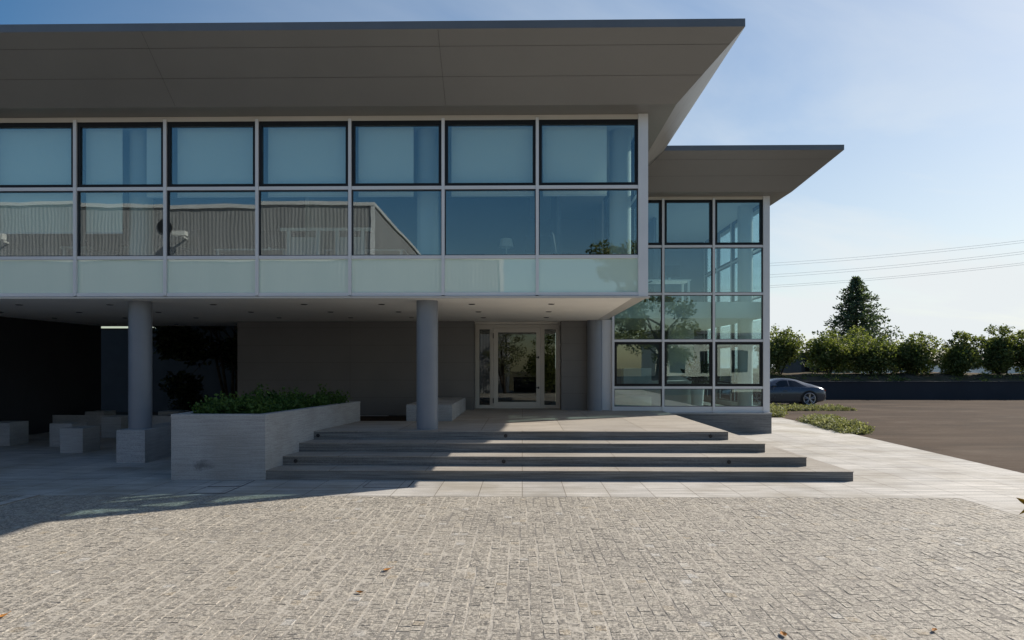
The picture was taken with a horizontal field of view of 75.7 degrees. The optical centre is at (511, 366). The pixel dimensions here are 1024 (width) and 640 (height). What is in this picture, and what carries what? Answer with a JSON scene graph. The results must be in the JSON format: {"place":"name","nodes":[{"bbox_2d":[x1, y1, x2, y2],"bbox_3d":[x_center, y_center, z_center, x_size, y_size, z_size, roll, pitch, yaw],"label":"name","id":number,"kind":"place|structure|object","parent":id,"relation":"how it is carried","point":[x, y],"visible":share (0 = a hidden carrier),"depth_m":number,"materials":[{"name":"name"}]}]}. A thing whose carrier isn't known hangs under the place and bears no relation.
{"place":"outdoors","nodes":[
{"label":"outdoors","id":0,"kind":"place"},
{"bbox_2d":[116,412,157,414],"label":"courtyard soil","id":1,"kind":"structure","parent":0,"point":[126,413],"depth_m":24.38,"materials":[{"name":"brown soil"}]},
{"bbox_2d":[167,387,211,411],"bbox_3d":[-10.482,1.252,21.502,1.353,1.415,1.402,0,0,-25],"label":"bush","id":2,"kind":"object","parent":1,"relation":"on","point":[183,403],"visible":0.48,"depth_m":21.26,"materials":[{"name":"green plant"}]},
{"bbox_2d":[152,325,237,399],"bbox_3d":[-9.241,-0.639,21.691,5.033,5.225,5.107,0,0,39],"label":"courtyard tree","id":3,"kind":"object","parent":1,"relation":"on","point":[184,343],"visible":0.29,"depth_m":20.42,"materials":[{"name":"green plant"}]},
{"bbox_2d":[158,410,189,414],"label":"stone block","id":4,"kind":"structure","parent":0,"point":[170,412],"depth_m":18.48,"materials":[{"name":"grey stone"}]},
{"bbox_2d":[499,238,512,253],"bbox_3d":[-0.125,-2.620,14.504,0.320,0.380,0.320,0,0,1],"label":"desk lamp","id":5,"kind":"object","parent":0,"point":[506,243],"visible":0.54,"depth_m":14.40,"materials":[{"name":"white paint"}]},
{"bbox_2d":[0,495,1023,639],"bbox_3d":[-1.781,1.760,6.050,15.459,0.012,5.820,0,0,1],"label":"cobblestone paving","id":6,"kind":"structure","parent":0,"point":[369,624],"depth_m":5.75,"materials":[{"name":"stone"}]},
{"bbox_2d":[0,495,38,505],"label":"kerb strip","id":7,"kind":"object","parent":6,"relation":"on","point":[15,499],"visible":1,"depth_m":8.69,"materials":[{"name":"stone"}]},
{"bbox_2d":[1016,497,1023,514],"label":"garden shrub","id":8,"kind":"object","parent":6,"relation":"on","point":[1021,500],"visible":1,"depth_m":3.05,"materials":[{"name":"green plant"}]},
{"bbox_2d":[0,418,1023,517],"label":"paving","id":9,"kind":"structure","parent":0,"point":[37,464],"depth_m":10.02,"materials":[{"name":"grey concrete"}]},
{"bbox_2d":[0,421,28,445],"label":"stone block","id":10,"kind":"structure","parent":9,"relation":"on","point":[14,433],"depth_m":14.79,"materials":[{"name":"grey stone"}]},
{"bbox_2d":[50,422,86,446],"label":"stone block","id":11,"kind":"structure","parent":9,"relation":"on","point":[55,434],"depth_m":14.50,"materials":[{"name":"grey stone"}]},
{"bbox_2d":[60,426,99,452],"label":"stone block","id":12,"kind":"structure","parent":9,"relation":"on","point":[78,439],"depth_m":13.44,"materials":[{"name":"grey stone"}]},
{"bbox_2d":[85,410,115,414],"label":"stone block","id":13,"kind":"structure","parent":9,"relation":"on","point":[105,412],"depth_m":18.48,"materials":[{"name":"grey stone"}]},
{"bbox_2d":[101,415,127,437],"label":"stone block","id":14,"kind":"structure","parent":9,"relation":"on","point":[111,425],"depth_m":16.36,"materials":[{"name":"grey stone"}]},
{"bbox_2d":[116,422,170,462],"bbox_3d":[-6.958,1.470,13.385,0.530,0.620,2.650,0,0,1],"label":"stone bench","id":15,"kind":"object","parent":9,"relation":"on","point":[153,443],"visible":0.5,"depth_m":12.06,"materials":[{"name":"grey stone"}]},
{"bbox_2d":[152,414,170,423],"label":"stone block","id":16,"kind":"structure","parent":9,"relation":"on","point":[162,418],"depth_m":16.54,"materials":[{"name":"grey stone"}]},
{"bbox_2d":[101,326,236,411],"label":"garden wall","id":17,"kind":"structure","parent":9,"relation":"on","point":[114,368],"depth_m":25.22,"materials":[{"name":"grey concrete"}]},
{"bbox_2d":[189,487,238,493],"bbox_3d":[-4.230,1.763,9.387,0.490,0.014,0.520,0,0,1],"label":"access cover","id":18,"kind":"object","parent":9,"relation":"on","point":[214,490],"visible":1,"depth_m":9.35,"materials":[{"name":"metal"}]},
{"bbox_2d":[53,415,388,431],"bbox_3d":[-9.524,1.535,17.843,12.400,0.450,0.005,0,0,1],"label":"pit kerb","id":19,"kind":"structure","parent":9,"relation":"on","point":[92,420],"depth_m":17.87,"materials":[{"name":"grey concrete"}]},
{"bbox_2d":[207,480,254,486],"bbox_3d":[-4.221,1.763,9.932,0.490,0.014,0.530,0,0,1],"label":"access cover","id":20,"kind":"object","parent":9,"relation":"on","point":[231,483],"visible":0.94,"depth_m":9.91,"materials":[{"name":"metal"}]},
{"bbox_2d":[171,401,359,479],"bbox_3d":[-4.276,1.300,12.183,1.998,1.120,3.898,0,0,1],"label":"stone planter","id":21,"kind":"object","parent":9,"relation":"on","point":[230,446],"visible":0.68,"depth_m":10.25,"materials":[{"name":"stone"}]},
{"bbox_2d":[188,382,351,413],"bbox_3d":[-4.299,0.636,12.199,1.898,0.690,3.642,0,0,1],"label":"planter shrubbery","id":22,"kind":"object","parent":21,"relation":"in","point":[260,403],"visible":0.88,"depth_m":11.37,"materials":[{"name":"green plant"}]},
{"bbox_2d":[363,481,413,487],"bbox_3d":[-1.842,1.763,9.885,0.670,0.014,0.550,0,0,1],"label":"access cover","id":23,"kind":"object","parent":9,"relation":"on","point":[405,484],"visible":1,"depth_m":9.83,"materials":[{"name":"metal"}]},
{"bbox_2d":[0,18,843,434],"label":"office building","id":24,"kind":"structure","parent":9,"relation":"on","point":[446,156],"depth_m":12.12,"materials":[{"name":"grey concrete"}]},
{"bbox_2d":[0,122,72,233],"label":"window","id":25,"kind":"structure","parent":24,"relation":"in","point":[32,155],"depth_m":12.16,"materials":[{"name":"blue glass"}]},
{"bbox_2d":[0,191,72,192],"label":"window","id":26,"kind":"structure","parent":24,"relation":"in","point":[0,191],"depth_m":12.02,"materials":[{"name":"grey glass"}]},
{"bbox_2d":[85,234,123,255],"bbox_3d":[-7.964,-2.296,12.899,0.630,1.147,0.638,0,0,-28],"label":"office chair","id":27,"kind":"object","parent":24,"relation":"on","point":[105,244],"visible":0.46,"depth_m":13.05,"materials":[{"name":"grey fabric"}]},
{"bbox_2d":[60,246,155,255],"bbox_3d":[-8.388,-2.060,13.732,1.500,0.740,0.800,0,0,1],"label":"office desk","id":28,"kind":"object","parent":24,"relation":"on","point":[85,252],"visible":0.2,"depth_m":13.50,"materials":[{"name":"white paint"}]},
{"bbox_2d":[119,229,128,245],"bbox_3d":[-8.185,-2.665,13.879,0.580,0.470,0.180,0,0,1],"label":"computer monitor","id":29,"kind":"object","parent":28,"relation":"on","point":[124,238],"visible":0.21,"depth_m":13.86,"materials":[{"name":"black plastic"}]},
{"bbox_2d":[77,122,162,233],"bbox_3d":[-7.104,-3.445,12.062,1.591,1.990,0.190,0,0,1],"label":"window","id":30,"kind":"structure","parent":24,"relation":"in","point":[104,140],"depth_m":12.14,"materials":[{"name":"blue glass"}]},
{"bbox_2d":[77,191,162,255],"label":"window","id":31,"kind":"structure","parent":24,"relation":"in","point":[78,192],"depth_m":11.99,"materials":[{"name":"grey glass"}]},
{"bbox_2d":[171,228,201,254],"bbox_3d":[-6.775,-2.296,13.530,0.630,1.147,0.638,0,0,35],"label":"office chair","id":32,"kind":"object","parent":24,"relation":"on","point":[193,245],"visible":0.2,"depth_m":13.66,"materials":[{"name":"grey fabric"}]},
{"bbox_2d":[167,121,254,197],"bbox_3d":[-5.443,-3.775,12.036,1.619,1.330,0.190,0,0,1],"label":"window","id":33,"kind":"structure","parent":24,"relation":"in","point":[209,154],"depth_m":12.11,"materials":[{"name":"blue glass"}]},
{"bbox_2d":[167,190,254,255],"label":"window","id":34,"kind":"structure","parent":24,"relation":"in","point":[175,191],"depth_m":11.96,"materials":[{"name":"grey metal"}]},
{"bbox_2d":[214,249,286,254],"bbox_3d":[-5.383,-2.060,13.985,1.500,0.740,0.800,0,0,1],"label":"office desk","id":35,"kind":"object","parent":24,"relation":"on","point":[252,251],"visible":0.23,"depth_m":13.73,"materials":[{"name":"white paint"}]},
{"bbox_2d":[259,121,347,197],"bbox_3d":[-3.763,-3.775,12.010,1.629,1.330,0.190,0,0,1],"label":"window","id":36,"kind":"structure","parent":24,"relation":"in","point":[300,153],"depth_m":12.08,"materials":[{"name":"blue glass"}]},
{"bbox_2d":[259,190,347,255],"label":"window","id":37,"kind":"structure","parent":24,"relation":"in","point":[260,191],"depth_m":11.93,"materials":[{"name":"grey metal"}]},
{"bbox_2d":[280,228,371,254],"bbox_3d":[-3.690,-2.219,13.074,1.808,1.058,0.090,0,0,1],"label":"office desk","id":38,"kind":"object","parent":24,"relation":"on","point":[303,245],"visible":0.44,"depth_m":13.05,"materials":[{"name":"white paint"}]},
{"bbox_2d":[322,249,408,254],"bbox_3d":[-3.082,-2.060,14.050,1.700,0.740,0.800,0,0,1],"label":"office desk","id":39,"kind":"object","parent":24,"relation":"on","point":[376,251],"visible":0.26,"depth_m":13.73,"materials":[{"name":"white paint"}]},
{"bbox_2d":[352,120,440,196],"bbox_3d":[-2.079,-3.775,11.984,1.628,1.330,0.190,0,0,1],"label":"window","id":40,"kind":"structure","parent":24,"relation":"in","point":[385,148],"depth_m":12.06,"materials":[{"name":"blue glass"}]},
{"bbox_2d":[352,189,440,255],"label":"window","id":41,"kind":"structure","parent":24,"relation":"in","point":[413,190],"depth_m":11.90,"materials":[{"name":"grey metal"}]},
{"bbox_2d":[445,120,535,196],"bbox_3d":[-0.391,-3.775,11.958,1.637,1.330,0.190,0,0,1],"label":"window","id":42,"kind":"structure","parent":24,"relation":"in","point":[483,152],"depth_m":12.03,"materials":[{"name":"blue glass"}]},
{"bbox_2d":[445,189,535,254],"bbox_3d":[-0.392,-2.600,11.908,1.637,1.190,0.090,0,0,1],"label":"window","id":43,"kind":"structure","parent":24,"relation":"in","point":[446,190],"depth_m":11.87,"materials":[{"name":"grey metal"}]},
{"bbox_2d":[493,328,540,405],"bbox_3d":[0.130,0.012,18.290,1.326,2.173,0.141,0,0,1],"label":"door","id":44,"kind":"structure","parent":24,"relation":"in","point":[517,351],"depth_m":18.32,"materials":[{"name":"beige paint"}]},
{"bbox_2d":[550,230,573,253],"bbox_3d":[1.140,-2.296,13.989,0.638,1.147,0.630,0,0,11],"label":"office chair","id":45,"kind":"object","parent":24,"relation":"on","point":[554,248],"visible":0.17,"depth_m":13.83,"materials":[{"name":"black plastic"}]},
{"bbox_2d":[539,119,637,195],"bbox_3d":[1.373,-3.775,11.930,1.778,1.330,0.190,0,0,1],"label":"window","id":46,"kind":"structure","parent":24,"relation":"in","point":[574,151],"depth_m":12.00,"materials":[{"name":"blue glass"}]},
{"bbox_2d":[539,189,637,254],"bbox_3d":[1.372,-2.600,11.880,1.778,1.190,0.090,0,0,1],"label":"window","id":47,"kind":"structure","parent":24,"relation":"in","point":[636,190],"depth_m":11.85,"materials":[{"name":"grey glass"}]},
{"bbox_2d":[604,191,608,241],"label":"window","id":48,"kind":"structure","parent":24,"relation":"in","point":[606,200],"depth_m":17.21,"materials":[{"name":"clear glass"}]},
{"bbox_2d":[604,239,608,253],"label":"window","id":49,"kind":"structure","parent":24,"relation":"in","point":[606,247],"depth_m":17.01,"materials":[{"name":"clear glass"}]},
{"bbox_2d":[615,389,650,405],"bbox_3d":[3.264,0.825,18.556,1.150,0.630,0.910,0,0,1],"label":"lounge sofa","id":50,"kind":"object","parent":24,"relation":"on","point":[631,397],"visible":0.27,"depth_m":18.11,"materials":[{"name":"grey fabric"}]},
{"bbox_2d":[631,138,635,200],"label":"window","id":51,"kind":"structure","parent":24,"relation":"in","point":[633,193],"depth_m":13.16,"materials":[{"name":"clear glass"}]},
{"bbox_2d":[631,199,635,253],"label":"window","id":52,"kind":"structure","parent":24,"relation":"in","point":[633,207],"depth_m":13.04,"materials":[{"name":"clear glass"}]},
{"bbox_2d":[614,389,661,406],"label":"window","id":53,"kind":"structure","parent":24,"relation":"in","point":[614,389],"depth_m":17.55,"materials":[{"name":"grey glass"}]},
{"bbox_2d":[614,342,661,385],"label":"window","id":54,"kind":"structure","parent":24,"relation":"in","point":[615,343],"depth_m":17.55,"materials":[{"name":"black metal"}]},
{"bbox_2d":[614,295,661,339],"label":"window","id":55,"kind":"structure","parent":24,"relation":"in","point":[648,295],"depth_m":17.55,"materials":[{"name":"grey metal"}]},
{"bbox_2d":[621,368,687,405],"bbox_3d":[4.231,0.620,19.662,1.950,1.160,1.050,0,0,1],"label":"reception counter","id":56,"kind":"object","parent":24,"relation":"on","point":[676,397],"visible":0.55,"depth_m":19.52,"materials":[{"name":"paint"}]},
{"bbox_2d":[648,248,661,292],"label":"window","id":57,"kind":"structure","parent":24,"relation":"in","point":[648,248],"depth_m":17.54,"materials":[{"name":"clear glass"}]},
{"bbox_2d":[648,200,661,244],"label":"window","id":58,"kind":"structure","parent":24,"relation":"in","point":[649,201],"depth_m":17.54,"materials":[{"name":"black metal"}]},
{"bbox_2d":[641,279,690,301],"bbox_3d":[4.448,-2.110,19.133,1.300,0.740,0.800,0,0,1],"label":"office desk","id":59,"kind":"object","parent":24,"relation":"on","point":[682,282],"visible":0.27,"depth_m":18.95,"materials":[{"name":"white paint"}]},
{"bbox_2d":[660,265,679,278],"bbox_3d":[4.599,-2.715,19.231,0.580,0.470,0.180,0,0,1],"label":"computer monitor","id":60,"kind":"object","parent":59,"relation":"on","point":[672,271],"visible":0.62,"depth_m":19.21,"materials":[{"name":"blue plastic"}]},
{"bbox_2d":[664,389,711,406],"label":"window","id":61,"kind":"structure","parent":24,"relation":"in","point":[664,389],"depth_m":17.54,"materials":[{"name":"grey glass"}]},
{"bbox_2d":[664,342,711,385],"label":"window","id":62,"kind":"structure","parent":24,"relation":"in","point":[665,343],"depth_m":17.54,"materials":[{"name":"black glass"}]},
{"bbox_2d":[664,295,711,338],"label":"window","id":63,"kind":"structure","parent":24,"relation":"in","point":[664,295],"depth_m":17.54,"materials":[{"name":"grey glass"}]},
{"bbox_2d":[664,248,711,292],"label":"window","id":64,"kind":"structure","parent":24,"relation":"in","point":[664,248],"depth_m":17.54,"materials":[{"name":"grey glass"}]},
{"bbox_2d":[664,200,711,244],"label":"window","id":65,"kind":"structure","parent":24,"relation":"in","point":[665,201],"depth_m":17.54,"materials":[{"name":"black glass"}]},
{"bbox_2d":[680,357,708,405],"bbox_3d":[5.388,0.451,19.184,0.840,1.498,0.998,0,0,-42],"label":"house plant","id":66,"kind":"object","parent":24,"relation":"on","point":[698,375],"visible":0.79,"depth_m":19.09,"materials":[{"name":"green plant"}]},
{"bbox_2d":[705,348,708,380],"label":"window","id":67,"kind":"structure","parent":24,"relation":"in","point":[706,349],"depth_m":23.30,"materials":[{"name":"grey glass"}]},
{"bbox_2d":[705,272,715,301],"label":"window","id":68,"kind":"structure","parent":24,"relation":"in","point":[715,272],"depth_m":23.34,"materials":[{"name":"grey glass"}]},
{"bbox_2d":[705,239,715,274],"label":"window","id":69,"kind":"structure","parent":24,"relation":"in","point":[706,241],"depth_m":23.30,"materials":[{"name":"grey glass"}]},
{"bbox_2d":[717,327,719,338],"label":"window","id":70,"kind":"structure","parent":24,"relation":"in","point":[718,328],"depth_m":21.84,"materials":[{"name":"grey glass"}]},
{"bbox_2d":[717,389,729,400],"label":"window","id":71,"kind":"structure","parent":24,"relation":"in","point":[718,390],"depth_m":21.84,"materials":[{"name":"grey glass"}]},
{"bbox_2d":[717,346,729,382],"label":"window","id":72,"kind":"structure","parent":24,"relation":"in","point":[718,348],"depth_m":21.81,"materials":[{"name":"grey glass"}]},
{"bbox_2d":[717,265,729,301],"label":"window","id":73,"kind":"structure","parent":24,"relation":"in","point":[718,272],"depth_m":21.84,"materials":[{"name":"grey glass"}]},
{"bbox_2d":[717,225,729,268],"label":"window","id":74,"kind":"structure","parent":24,"relation":"in","point":[718,234],"depth_m":21.81,"materials":[{"name":"grey glass"}]},
{"bbox_2d":[732,345,736,383],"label":"window","id":75,"kind":"structure","parent":24,"relation":"in","point":[733,346],"depth_m":20.31,"materials":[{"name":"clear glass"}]},
{"bbox_2d":[732,262,736,301],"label":"window","id":76,"kind":"structure","parent":24,"relation":"in","point":[733,264],"depth_m":20.35,"materials":[{"name":"grey glass"}]},
{"bbox_2d":[732,220,736,261],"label":"window","id":77,"kind":"structure","parent":24,"relation":"in","point":[733,223],"depth_m":20.31,"materials":[{"name":"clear glass"}]},
{"bbox_2d":[715,389,762,406],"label":"window","id":78,"kind":"structure","parent":24,"relation":"in","point":[761,389],"depth_m":17.51,"materials":[{"name":"grey glass"}]},
{"bbox_2d":[715,342,762,385],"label":"window","id":79,"kind":"structure","parent":24,"relation":"in","point":[760,344],"depth_m":17.51,"materials":[{"name":"black glass"}]},
{"bbox_2d":[715,295,762,338],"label":"window","id":80,"kind":"structure","parent":24,"relation":"in","point":[715,295],"depth_m":17.51,"materials":[{"name":"grey metal"}]},
{"bbox_2d":[715,247,762,292],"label":"window","id":81,"kind":"structure","parent":24,"relation":"in","point":[761,248],"depth_m":17.52,"materials":[{"name":"grey metal"}]},
{"bbox_2d":[715,199,762,244],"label":"window","id":82,"kind":"structure","parent":24,"relation":"in","point":[760,201],"depth_m":17.51,"materials":[{"name":"black metal"}]},
{"bbox_2d":[266,408,852,480],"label":"entrance steps","id":83,"kind":"structure","parent":9,"relation":"on","point":[544,444],"depth_m":11.22,"materials":[{"name":"stone"}]},
{"bbox_2d":[406,397,465,420],"bbox_3d":[-1.745,1.110,15.784,0.980,0.600,3.390,0,0,1],"label":"stone bench","id":84,"kind":"object","parent":83,"relation":"on","point":[451,408],"visible":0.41,"depth_m":14.13,"materials":[{"name":"grey stone"}]},
{"bbox_2d":[0,0,1023,367],"label":"sky","id":85,"kind":"structure","parent":0,"point":[924,99],"materials":[{"name":"blue"}]},
{"bbox_2d":[525,236,550,252],"bbox_3d":[0.578,-2.665,14.693,0.580,0.470,0.180,0,0,1],"label":"computer monitor","id":86,"kind":"object","parent":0,"point":[545,243],"visible":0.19,"depth_m":14.67,"materials":[{"name":"blue plastic"}]},
{"bbox_2d":[708,368,776,372],"bbox_3d":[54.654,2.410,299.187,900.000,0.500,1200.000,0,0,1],"label":"ground","id":87,"kind":"structure","parent":0,"point":[755,370],"depth_m":376.74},
{"bbox_2d":[779,352,829,372],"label":"storage shed","id":88,"kind":"structure","parent":87,"relation":"on","point":[795,367],"depth_m":61.98,"materials":[{"name":"grey metal"}]},
{"bbox_2d":[796,276,902,373],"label":"conifer tree","id":89,"kind":"object","parent":87,"relation":"on","point":[853,316],"visible":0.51,"depth_m":56.99,"materials":[{"name":"green plant"}]},
{"bbox_2d":[934,364,1023,373],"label":"storage shed","id":90,"kind":"structure","parent":87,"relation":"on","point":[980,370],"depth_m":79.14,"materials":[{"name":"white paint"}]},
{"bbox_2d":[708,265,1016,290],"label":"power line","id":91,"kind":"object","parent":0,"point":[901,277],"visible":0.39,"depth_m":133.76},
{"bbox_2d":[708,263,1017,288],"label":"power line","id":92,"kind":"object","parent":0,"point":[881,277],"visible":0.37,"depth_m":134.93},
{"bbox_2d":[708,372,1023,380],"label":"embankment","id":93,"kind":"structure","parent":0,"point":[937,376],"depth_m":38.84,"materials":[{"name":"green plant"}]},
{"bbox_2d":[753,323,808,374],"bbox_3d":[16.253,-0.995,39.980,2.791,3.316,3.749,0,0,35],"label":"bush","id":94,"kind":"object","parent":93,"relation":"on","point":[784,347],"visible":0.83,"depth_m":39.37,"materials":[{"name":"green plant"}]},
{"bbox_2d":[802,326,855,373],"bbox_3d":[19.268,-0.920,40.313,3.174,3.094,3.004,0,0,1],"label":"bush","id":95,"kind":"object","parent":93,"relation":"on","point":[828,352],"visible":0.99,"depth_m":39.67,"materials":[{"name":"green plant"}]},
{"bbox_2d":[835,325,875,372],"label":"bush","id":96,"kind":"object","parent":93,"relation":"on","point":[854,335],"visible":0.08,"depth_m":45.41,"materials":[{"name":"green plant"}]},
{"bbox_2d":[708,371,1023,380],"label":"bank ground cover","id":97,"kind":"object","parent":93,"relation":"on","point":[891,376],"visible":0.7,"depth_m":38.88,"materials":[{"name":"green plant"}]},
{"bbox_2d":[844,332,902,375],"bbox_3d":[21.923,-0.607,39.917,3.409,3.055,3.027,0,0,-15],"label":"bush","id":98,"kind":"object","parent":93,"relation":"on","point":[872,356],"visible":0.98,"depth_m":39.37,"materials":[{"name":"green plant"}]},
{"bbox_2d":[888,331,943,374],"bbox_3d":[24.323,-0.729,39.938,3.196,3.008,3.096,0,0,1],"label":"bush","id":99,"kind":"object","parent":93,"relation":"on","point":[915,357],"visible":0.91,"depth_m":39.33,"materials":[{"name":"green plant"}]},
{"bbox_2d":[937,330,990,376],"bbox_3d":[27.165,-0.729,39.849,2.866,3.047,2.958,0,0,-25],"label":"bush","id":100,"kind":"object","parent":93,"relation":"on","point":[962,357],"visible":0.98,"depth_m":39.45,"materials":[{"name":"green plant"}]},
{"bbox_2d":[973,323,1022,374],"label":"bush","id":101,"kind":"object","parent":93,"relation":"on","point":[1002,357],"visible":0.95,"depth_m":39.40,"materials":[{"name":"green plant"}]},
{"bbox_2d":[1009,330,1023,373],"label":"bush","id":102,"kind":"object","parent":93,"relation":"on","point":[1019,362],"visible":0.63,"depth_m":39.69,"materials":[{"name":"green plant"}]},
{"bbox_2d":[726,254,1017,279],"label":"power line","id":103,"kind":"object","parent":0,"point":[885,268],"visible":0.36,"depth_m":134.51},
{"bbox_2d":[735,251,1023,276],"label":"power line","id":104,"kind":"object","parent":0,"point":[891,265],"visible":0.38,"depth_m":135.50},
{"bbox_2d":[736,242,1023,267],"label":"power line","id":105,"kind":"object","parent":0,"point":[891,256],"visible":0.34,"depth_m":134.93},
{"bbox_2d":[770,399,1023,472],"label":"parking lot","id":106,"kind":"structure","parent":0,"point":[989,432],"depth_m":20.64,"materials":[{"name":"grey asphalt"}]},
{"bbox_2d":[721,378,825,404],"bbox_3d":[12.526,1.209,31.709,4.545,1.340,2.205,0,0,1],"label":"parked car","id":107,"kind":"object","parent":106,"relation":"on","point":[787,390],"visible":0.59,"depth_m":30.82,"materials":[{"name":"metal"}]},
{"bbox_2d":[770,403,787,416],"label":"ground cover plants","id":108,"kind":"object","parent":106,"relation":"on","point":[779,410],"visible":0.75,"depth_m":24.10,"materials":[{"name":"green plant"}]},
{"bbox_2d":[771,402,856,410],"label":"ground cover plants","id":109,"kind":"object","parent":106,"relation":"on","point":[806,407],"visible":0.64,"depth_m":27.42,"materials":[{"name":"green plant"}]},
{"bbox_2d":[796,413,874,434],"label":"ground cover plants","id":110,"kind":"object","parent":106,"relation":"on","point":[837,423],"visible":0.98,"depth_m":18.44,"materials":[{"name":"green plant"}]},
{"bbox_2d":[708,381,1023,399],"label":"retaining wall","id":111,"kind":"structure","parent":106,"relation":"on","point":[939,390],"depth_m":37.24,"materials":[{"name":"grey concrete"}]},
{"bbox_2d":[780,240,1022,262],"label":"power line","id":112,"kind":"object","parent":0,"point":[899,253],"visible":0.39,"depth_m":133.24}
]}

